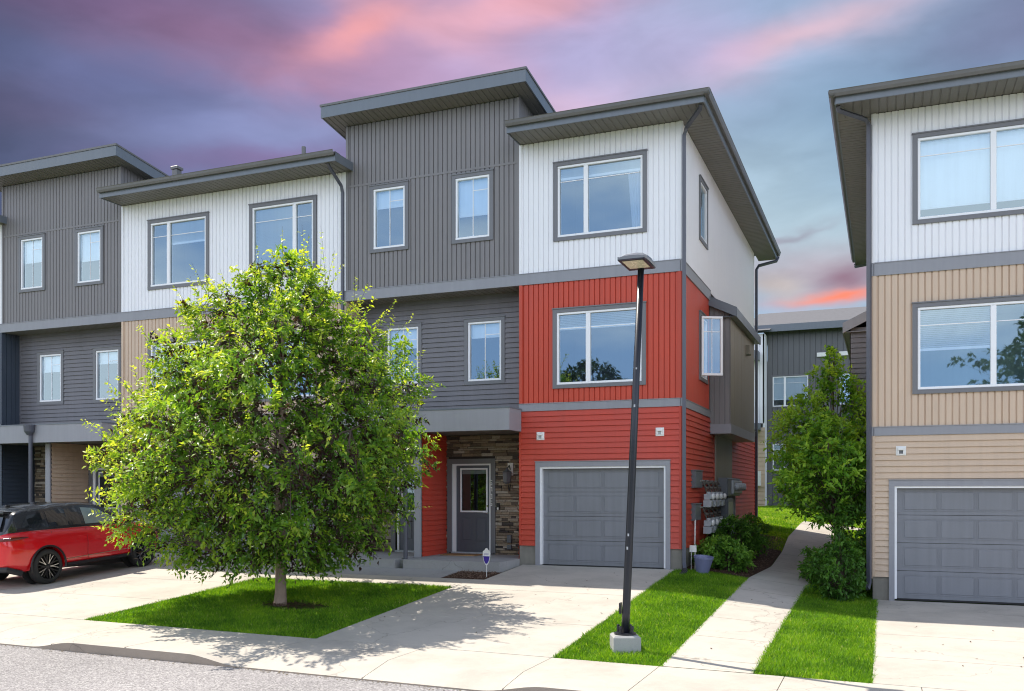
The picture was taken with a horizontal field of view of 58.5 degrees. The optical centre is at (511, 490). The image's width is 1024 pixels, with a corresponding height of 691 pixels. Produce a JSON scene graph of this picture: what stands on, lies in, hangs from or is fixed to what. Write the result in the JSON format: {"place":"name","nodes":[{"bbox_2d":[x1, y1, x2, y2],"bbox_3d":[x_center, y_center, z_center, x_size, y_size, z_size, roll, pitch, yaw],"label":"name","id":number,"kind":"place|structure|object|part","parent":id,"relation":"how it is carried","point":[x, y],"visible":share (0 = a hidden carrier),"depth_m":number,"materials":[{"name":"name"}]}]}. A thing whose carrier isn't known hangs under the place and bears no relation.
{"place":"outdoors","nodes":[
{"label":"outdoors","id":0,"kind":"place"},
{"bbox_2d":[0,553,309,619],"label":"driveway","id":1,"kind":"structure","parent":0,"point":[79,592],"depth_m":18.43,"materials":[{"name":"concrete"}]},
{"bbox_2d":[0,501,158,583],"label":"parked car","id":2,"kind":"object","parent":1,"relation":"on","point":[45,542],"visible":0.84,"depth_m":19.46,"materials":[{"name":"red paint"}]},
{"bbox_3d":[-9.958,0.600,18.994,0.126,0.305,0.602,0,0,22],"label":"side window","id":3,"kind":"part","parent":2,"relation":"part of","materials":[{"name":"black glass"}]},
{"bbox_3d":[-9.681,0.556,19.715,0.154,0.384,0.860,0,0,22],"label":"side window","id":4,"kind":"part","parent":2,"relation":"part of","materials":[{"name":"black glass"}]},
{"bbox_3d":[-9.284,0.538,20.622,0.148,0.360,0.970,0,0,25],"label":"side window","id":5,"kind":"part","parent":2,"relation":"part of","materials":[{"name":"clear glass"}]},
{"bbox_2d":[0,645,465,690],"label":"road","id":6,"kind":"structure","parent":0,"point":[29,669],"depth_m":11.28,"materials":[{"name":"grey asphalt"}]},
{"bbox_2d":[3,645,460,690],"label":"gutter grit","id":7,"kind":"object","parent":6,"relation":"on","point":[245,669],"visible":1,"depth_m":11.73,"materials":[{"name":"grey gravel"}]},
{"bbox_2d":[0,643,577,690],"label":"kerb","id":8,"kind":"structure","parent":6,"relation":"on","point":[138,653],"depth_m":12.39,"materials":[{"name":"concrete"}]},
{"bbox_2d":[262,572,471,587],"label":"front walk","id":9,"kind":"structure","parent":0,"point":[452,582],"depth_m":18.90,"materials":[{"name":"concrete"}]},
{"bbox_2d":[326,566,458,577],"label":"front walk","id":10,"kind":"structure","parent":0,"point":[432,573],"depth_m":19.83,"materials":[{"name":"concrete"}]},
{"bbox_2d":[0,613,959,690],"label":"pavement","id":11,"kind":"structure","parent":0,"point":[475,670],"depth_m":11.78,"materials":[{"name":"concrete"}]},
{"bbox_2d":[316,579,647,657],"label":"driveway","id":12,"kind":"structure","parent":0,"point":[543,619],"depth_m":14.65,"materials":[{"name":"concrete"}]},
{"bbox_2d":[0,0,1023,333],"label":"sky","id":13,"kind":"structure","parent":0,"point":[191,85],"materials":[{"name":"purple"}]},
{"bbox_2d":[115,519,1023,690],"bbox_3d":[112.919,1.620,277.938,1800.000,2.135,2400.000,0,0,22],"label":"ground","id":14,"kind":"structure","parent":0,"point":[305,607],"depth_m":16.40,"materials":[{"name":"grey concrete"}]},
{"bbox_2d":[81,227,445,605],"bbox_3d":[-4.143,-1.333,16.430,6.294,6.848,6.526,0,0,-36],"label":"deciduous tree","id":15,"kind":"object","parent":14,"relation":"on","point":[207,369],"visible":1,"depth_m":15.29,"materials":[{"name":"green plant"}]},
{"bbox_2d":[84,576,450,638],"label":"lawn grass","id":16,"kind":"structure","parent":14,"relation":"on","point":[211,605],"depth_m":15.89,"materials":[{"name":"green plant"}]},
{"bbox_2d":[245,598,338,609],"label":"bark chips","id":17,"kind":"object","parent":14,"relation":"on","point":[291,605],"visible":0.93,"depth_m":16.11,"materials":[{"name":"brown wood"}]},
{"bbox_2d":[0,66,780,572],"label":"townhouse row","id":18,"kind":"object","parent":14,"relation":"on","point":[486,230],"visible":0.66,"depth_m":21.66,"materials":[{"name":"white plastic"}]},
{"bbox_2d":[17,233,45,292],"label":"window","id":19,"kind":"structure","parent":18,"relation":"in","point":[31,248],"depth_m":26.34,"materials":[{"name":"glass"}]},
{"bbox_2d":[36,350,80,404],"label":"window","id":20,"kind":"structure","parent":18,"relation":"in","point":[50,386],"depth_m":26.89,"materials":[{"name":"glass"}]},
{"bbox_2d":[74,225,103,286],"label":"window","id":21,"kind":"structure","parent":18,"relation":"in","point":[89,241],"depth_m":25.52,"materials":[{"name":"glass"}]},
{"bbox_2d":[88,464,120,515],"bbox_3d":[-11.642,0.372,26.992,1.280,2.305,0.950,0,0,22],"label":"front door","id":22,"kind":"structure","parent":18,"relation":"in","point":[94,481],"depth_m":26.72,"materials":[{"name":"paint"}]},
{"bbox_2d":[92,345,120,402],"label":"window","id":23,"kind":"structure","parent":18,"relation":"in","point":[106,359],"depth_m":26.07,"materials":[{"name":"glass"}]},
{"bbox_2d":[148,337,207,398],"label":"window","id":24,"kind":"structure","parent":18,"relation":"in","point":[193,342],"depth_m":24.53,"materials":[{"name":"white plastic"}]},
{"bbox_2d":[133,472,223,554],"bbox_3d":[-8.850,0.512,24.258,3.050,2.346,0.195,0,0,22],"label":"garage door","id":25,"kind":"structure","parent":18,"relation":"in","point":[171,534],"depth_m":24.32,"materials":[{"name":"paint"}]},
{"bbox_2d":[147,211,209,289],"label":"window","id":26,"kind":"structure","parent":18,"relation":"in","point":[175,243],"depth_m":24.54,"materials":[{"name":"glass"}]},
{"bbox_2d":[248,195,316,276],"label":"window","id":27,"kind":"structure","parent":18,"relation":"in","point":[296,215],"depth_m":23.19,"materials":[{"name":"glass"}]},
{"bbox_2d":[232,465,333,556],"bbox_3d":[-5.747,0.512,22.997,3.050,2.346,0.195,0,0,22],"label":"garage door","id":28,"kind":"structure","parent":18,"relation":"in","point":[266,466],"depth_m":23.10,"materials":[{"name":"paint"}]},
{"bbox_2d":[249,328,316,401],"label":"window","id":29,"kind":"structure","parent":18,"relation":"in","point":[307,394],"depth_m":23.13,"materials":[{"name":"white plastic"}]},
{"bbox_2d":[369,180,408,253],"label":"window","id":30,"kind":"structure","parent":18,"relation":"in","point":[389,202],"depth_m":21.96,"materials":[{"name":"glass"}]},
{"bbox_2d":[391,460,413,551],"bbox_3d":[-2.284,0.372,23.190,1.280,2.305,0.950,0,0,22],"label":"front door","id":31,"kind":"structure","parent":18,"relation":"in","point":[410,531],"depth_m":22.94,"materials":[{"name":"paint"}]},
{"bbox_2d":[383,322,436,387],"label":"window","id":32,"kind":"structure","parent":18,"relation":"in","point":[415,328],"depth_m":22.41,"materials":[{"name":"glass"}]},
{"bbox_2d":[440,553,482,555],"bbox_3d":[-1.192,1.512,21.775,0.900,0.021,0.550,0,0,22],"label":"doormat","id":33,"kind":"object","parent":18,"relation":"on","point":[458,554],"visible":0.92,"depth_m":21.62,"materials":[{"name":"brown fabric"}]},
{"bbox_2d":[447,458,495,553],"bbox_3d":[-0.820,0.372,22.596,1.280,2.305,0.950,0,0,22],"label":"front door","id":34,"kind":"structure","parent":18,"relation":"in","point":[471,529],"depth_m":22.24,"materials":[{"name":"paint"}]},
{"bbox_2d":[451,169,493,243],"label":"window","id":35,"kind":"structure","parent":18,"relation":"in","point":[472,192],"depth_m":21.12,"materials":[{"name":"glass"}]},
{"bbox_2d":[463,315,505,384],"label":"window","id":36,"kind":"structure","parent":18,"relation":"in","point":[484,337],"depth_m":21.67,"materials":[{"name":"glass"}]},
{"bbox_2d":[502,463,512,490],"bbox_3d":[-0.105,-0.335,21.659,0.241,0.671,0.294,0,0,22],"label":"wall lantern","id":37,"kind":"object","parent":18,"relation":"attached to","point":[507,472],"depth_m":21.58,"materials":[{"name":"grey metal"}]},
{"bbox_2d":[507,535,511,548],"bbox_3d":[-0.065,1.220,21.771,0.110,0.340,0.050,0,0,22],"label":"outlet cover","id":38,"kind":"object","parent":18,"relation":"attached to","point":[509,538],"visible":1,"depth_m":21.75,"materials":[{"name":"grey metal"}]},
{"bbox_2d":[552,301,646,388],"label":"window","id":39,"kind":"structure","parent":18,"relation":"in","point":[593,345],"depth_m":20.57,"materials":[{"name":"glass"}]},
{"bbox_2d":[553,149,647,241],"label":"window","id":40,"kind":"structure","parent":18,"relation":"in","point":[601,195],"depth_m":20.19,"materials":[{"name":"glass"}]},
{"bbox_2d":[535,460,671,569],"bbox_3d":[1.952,0.512,19.869,3.050,2.346,0.195,0,0,22],"label":"garage door","id":41,"kind":"structure","parent":18,"relation":"in","point":[564,490],"depth_m":19.93,"materials":[{"name":"paint"}]},
{"bbox_2d":[694,520,695,544],"bbox_3d":[4.021,1.091,20.038,0.044,0.923,0.097,0,0,-17],"label":"ground wire","id":42,"kind":"object","parent":18,"relation":"attached to","point":[694,531],"visible":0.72,"depth_m":20.05,"materials":[{"name":"white plastic"}]},
{"bbox_2d":[691,503,701,520],"bbox_3d":[4.106,0.461,20.362,0.120,0.378,0.700,0,0,22],"label":"utility box","id":43,"kind":"object","parent":18,"relation":"attached to","point":[696,511],"visible":0.97,"depth_m":20.12,"materials":[{"name":"grey metal"}]},
{"bbox_2d":[691,470,703,487],"bbox_3d":[4.144,-0.269,20.455,0.120,0.398,0.900,0,0,22],"label":"utility box","id":44,"kind":"object","parent":18,"relation":"attached to","point":[696,476],"visible":1,"depth_m":20.16,"materials":[{"name":"grey metal"}]},
{"bbox_2d":[699,174,708,249],"bbox_3d":[4.448,-6.506,21.443,0.160,1.472,1.064,0,0,22],"label":"window","id":45,"kind":"structure","parent":18,"relation":"in","point":[703,188],"depth_m":21.78,"materials":[{"name":"glass"}]},
{"bbox_2d":[699,310,722,384],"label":"window","id":46,"kind":"structure","parent":18,"relation":"in","point":[703,318],"depth_m":21.01,"materials":[{"name":"white plastic"}]},
{"bbox_2d":[700,506,722,533],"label":"gas meter bank","id":47,"kind":"structure","parent":18,"relation":"attached to","point":[710,524],"depth_m":21.07,"materials":[{"name":"grey metal"}]},
{"bbox_2d":[700,480,726,506],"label":"gas meter bank","id":48,"kind":"structure","parent":18,"relation":"attached to","point":[710,497],"depth_m":21.34,"materials":[{"name":"grey metal"}]},
{"bbox_2d":[717,498,732,526],"bbox_3d":[5.394,0.560,23.147,0.290,0.740,0.850,0,0,22],"label":"electric cabinet","id":49,"kind":"object","parent":18,"relation":"attached to","point":[726,508],"visible":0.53,"depth_m":22.77,"materials":[{"name":"grey metal"}]},
{"bbox_3d":[5.524,0.560,23.094,0.010,0.580,0.650,0,0,22],"label":"door","id":50,"kind":"part","parent":49,"relation":"part of","materials":[{"name":"grey metal"}]},
{"bbox_2d":[718,478,745,533],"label":"electric meter bank","id":51,"kind":"structure","parent":18,"relation":"attached to","point":[733,488],"depth_m":23.57,"materials":[{"name":"grey metal"}]},
{"bbox_2d":[442,571,500,579],"bbox_3d":[-0.838,1.773,19.192,1.000,0.071,1.030,0,0,22],"label":"mulch bed","id":52,"kind":"object","parent":14,"relation":"on","point":[474,576],"visible":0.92,"depth_m":19.17,"materials":[{"name":"brown wood"}]},
{"bbox_2d":[483,548,489,576],"bbox_3d":[-0.527,1.527,18.947,0.170,0.685,0.018,0,0,22],"label":"yard sign","id":53,"kind":"object","parent":52,"relation":"on","point":[486,555],"visible":0.98,"depth_m":18.94,"materials":[{"name":"white plastic"}]},
{"bbox_2d":[610,253,655,654],"bbox_3d":[1.642,-0.390,12.168,0.567,5.501,0.954,0,0,-1],"label":"street lamp","id":54,"kind":"object","parent":14,"relation":"on","point":[624,637],"visible":0.99,"depth_m":12.30,"materials":[{"name":"metal"}]},
{"bbox_2d":[552,568,747,666],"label":"lawn grass","id":55,"kind":"structure","parent":14,"relation":"on","point":[685,590],"depth_m":14.49,"materials":[{"name":"green plant"}]},
{"bbox_2d":[671,568,687,576],"bbox_3d":[3.333,1.733,18.556,0.167,0.284,1.012,0,0,34],"label":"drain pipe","id":56,"kind":"object","parent":14,"relation":"on","point":[684,570],"visible":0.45,"depth_m":18.80,"materials":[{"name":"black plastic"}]},
{"bbox_2d":[694,555,713,572],"bbox_3d":[3.986,1.534,19.021,0.412,0.399,0.412,0,0,22],"label":"planter pot","id":57,"kind":"object","parent":14,"relation":"on","point":[703,563],"visible":0.87,"depth_m":18.91,"materials":[{"name":"blue plastic"}]},
{"bbox_2d":[687,534,785,577],"bbox_3d":[5.906,1.513,22.885,1.515,0.584,8.150,0,0,22],"label":"mulch bed","id":58,"kind":"object","parent":14,"relation":"on","point":[764,564],"visible":0.34,"depth_m":21.15,"materials":[{"name":"brown soil"}]},
{"bbox_2d":[444,535,783,578],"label":"bark chips","id":59,"kind":"object","parent":58,"relation":"on","point":[749,570],"visible":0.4,"depth_m":19.48,"materials":[{"name":"brown wood"}]},
{"bbox_2d":[690,545,696,568],"bbox_3d":[3.826,1.415,19.326,0.140,0.530,0.030,0,0,22],"label":"garden stake","id":60,"kind":"object","parent":58,"relation":"on","point":[693,548],"visible":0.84,"depth_m":19.32,"materials":[{"name":"white plastic"}]},
{"bbox_2d":[690,534,757,572],"bbox_3d":[4.554,1.381,19.726,1.484,0.925,1.423,0,0,22],"label":"shrub","id":61,"kind":"object","parent":58,"relation":"on","point":[724,550],"visible":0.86,"depth_m":19.46,"materials":[{"name":"green plant"}]},
{"bbox_2d":[706,514,771,557],"bbox_3d":[5.302,1.122,21.553,1.534,1.200,1.512,0,0,22],"label":"shrub","id":62,"kind":"object","parent":58,"relation":"on","point":[747,538],"visible":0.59,"depth_m":21.45,"materials":[{"name":"green plant"}]},
{"bbox_2d":[731,512,773,539],"bbox_3d":[6.517,1.049,24.990,1.176,0.962,1.273,0,0,-24],"label":"shrub","id":63,"kind":"object","parent":58,"relation":"on","point":[757,520],"visible":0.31,"depth_m":24.75,"materials":[{"name":"green plant"}]},
{"bbox_2d":[754,328,770,505],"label":"townhouse","id":64,"kind":"structure","parent":14,"relation":"on","point":[762,416],"depth_m":43.92,"materials":[{"name":"white plastic"}]},
{"bbox_2d":[754,307,865,512],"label":"townhouse","id":65,"kind":"structure","parent":14,"relation":"on","point":[797,341],"depth_m":44.20,"materials":[{"name":"grey"}]},
{"bbox_2d":[771,442,801,470],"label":"window","id":66,"kind":"structure","parent":65,"relation":"in","point":[775,445],"depth_m":44.47,"materials":[{"name":"glass"}]},
{"bbox_2d":[772,374,808,407],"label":"window","id":67,"kind":"structure","parent":65,"relation":"in","point":[783,386],"depth_m":44.28,"materials":[{"name":"glass"}]},
{"bbox_2d":[838,372,849,404],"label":"window","id":68,"kind":"structure","parent":65,"relation":"in","point":[847,372],"depth_m":43.29,"materials":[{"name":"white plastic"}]},
{"bbox_2d":[762,344,865,541],"bbox_3d":[6.974,-0.704,20.773,2.468,5.189,3.921,0,0,22],"label":"young tree","id":69,"kind":"object","parent":14,"relation":"on","point":[822,392],"visible":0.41,"depth_m":20.38,"materials":[{"name":"green plant"}]},
{"bbox_2d":[764,406,866,574],"bbox_3d":[6.328,0.117,19.114,2.161,3.802,3.011,0,0,22],"label":"young tree","id":70,"kind":"object","parent":14,"relation":"on","point":[825,463],"visible":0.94,"depth_m":18.68,"materials":[{"name":"green plant"}]},
{"bbox_2d":[797,541,865,583],"bbox_3d":[6.711,1.566,19.106,1.457,1.055,1.826,0,0,22],"label":"shrub","id":71,"kind":"object","parent":14,"relation":"on","point":[805,560],"visible":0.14,"depth_m":19.05,"materials":[{"name":"green plant"}]},
{"bbox_2d":[802,532,867,601],"bbox_3d":[6.077,1.479,17.245,1.199,1.428,1.618,0,0,22],"label":"shrub","id":72,"kind":"object","parent":14,"relation":"on","point":[840,580],"visible":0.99,"depth_m":17.11,"materials":[{"name":"green plant"}]},
{"bbox_2d":[825,495,865,595],"bbox_3d":[6.675,1.123,18.204,0.868,2.131,1.014,0,0,22],"label":"shrub","id":73,"kind":"object","parent":14,"relation":"on","point":[848,523],"visible":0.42,"depth_m":18.10,"materials":[{"name":"green plant"}]},
{"bbox_2d":[828,60,1023,604],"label":"townhouse","id":74,"kind":"structure","parent":14,"relation":"on","point":[931,169],"depth_m":17.39,"materials":[{"name":"white plastic"}]},
{"bbox_2d":[889,479,1023,604],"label":"garage door","id":75,"kind":"structure","parent":74,"relation":"in","point":[920,510],"depth_m":17.29,"materials":[{"name":"paint"}]},
{"bbox_2d":[912,118,1023,224],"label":"window","id":76,"kind":"structure","parent":74,"relation":"in","point":[975,171],"depth_m":17.25,"materials":[{"name":"glass"}]},
{"bbox_2d":[912,294,1023,393],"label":"window","id":77,"kind":"structure","parent":74,"relation":"in","point":[967,344],"depth_m":17.51,"materials":[{"name":"glass"}]},
{"bbox_2d":[485,565,673,586],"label":"driveway","id":78,"kind":"structure","parent":0,"point":[586,575],"depth_m":18.79,"materials":[{"name":"concrete"}]},
{"bbox_2d":[663,524,833,672],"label":"side path","id":79,"kind":"structure","parent":0,"point":[735,650],"depth_m":14.85,"materials":[{"name":"concrete"}]},
{"bbox_2d":[731,505,865,559],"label":"lawn grass","id":80,"kind":"structure","parent":0,"point":[769,515],"depth_m":31.40,"materials":[{"name":"green plant"}]},
{"bbox_2d":[750,577,879,682],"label":"lawn grass","id":81,"kind":"structure","parent":0,"point":[836,622],"depth_m":13.09,"materials":[{"name":"green plant"}]},
{"bbox_2d":[801,521,862,530],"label":"side path","id":82,"kind":"structure","parent":0,"point":[826,525],"depth_m":31.36,"materials":[{"name":"concrete"}]},
{"bbox_2d":[872,600,1023,690],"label":"driveway","id":83,"kind":"structure","parent":0,"point":[909,652],"depth_m":12.88,"materials":[{"name":"concrete"}]}
]}

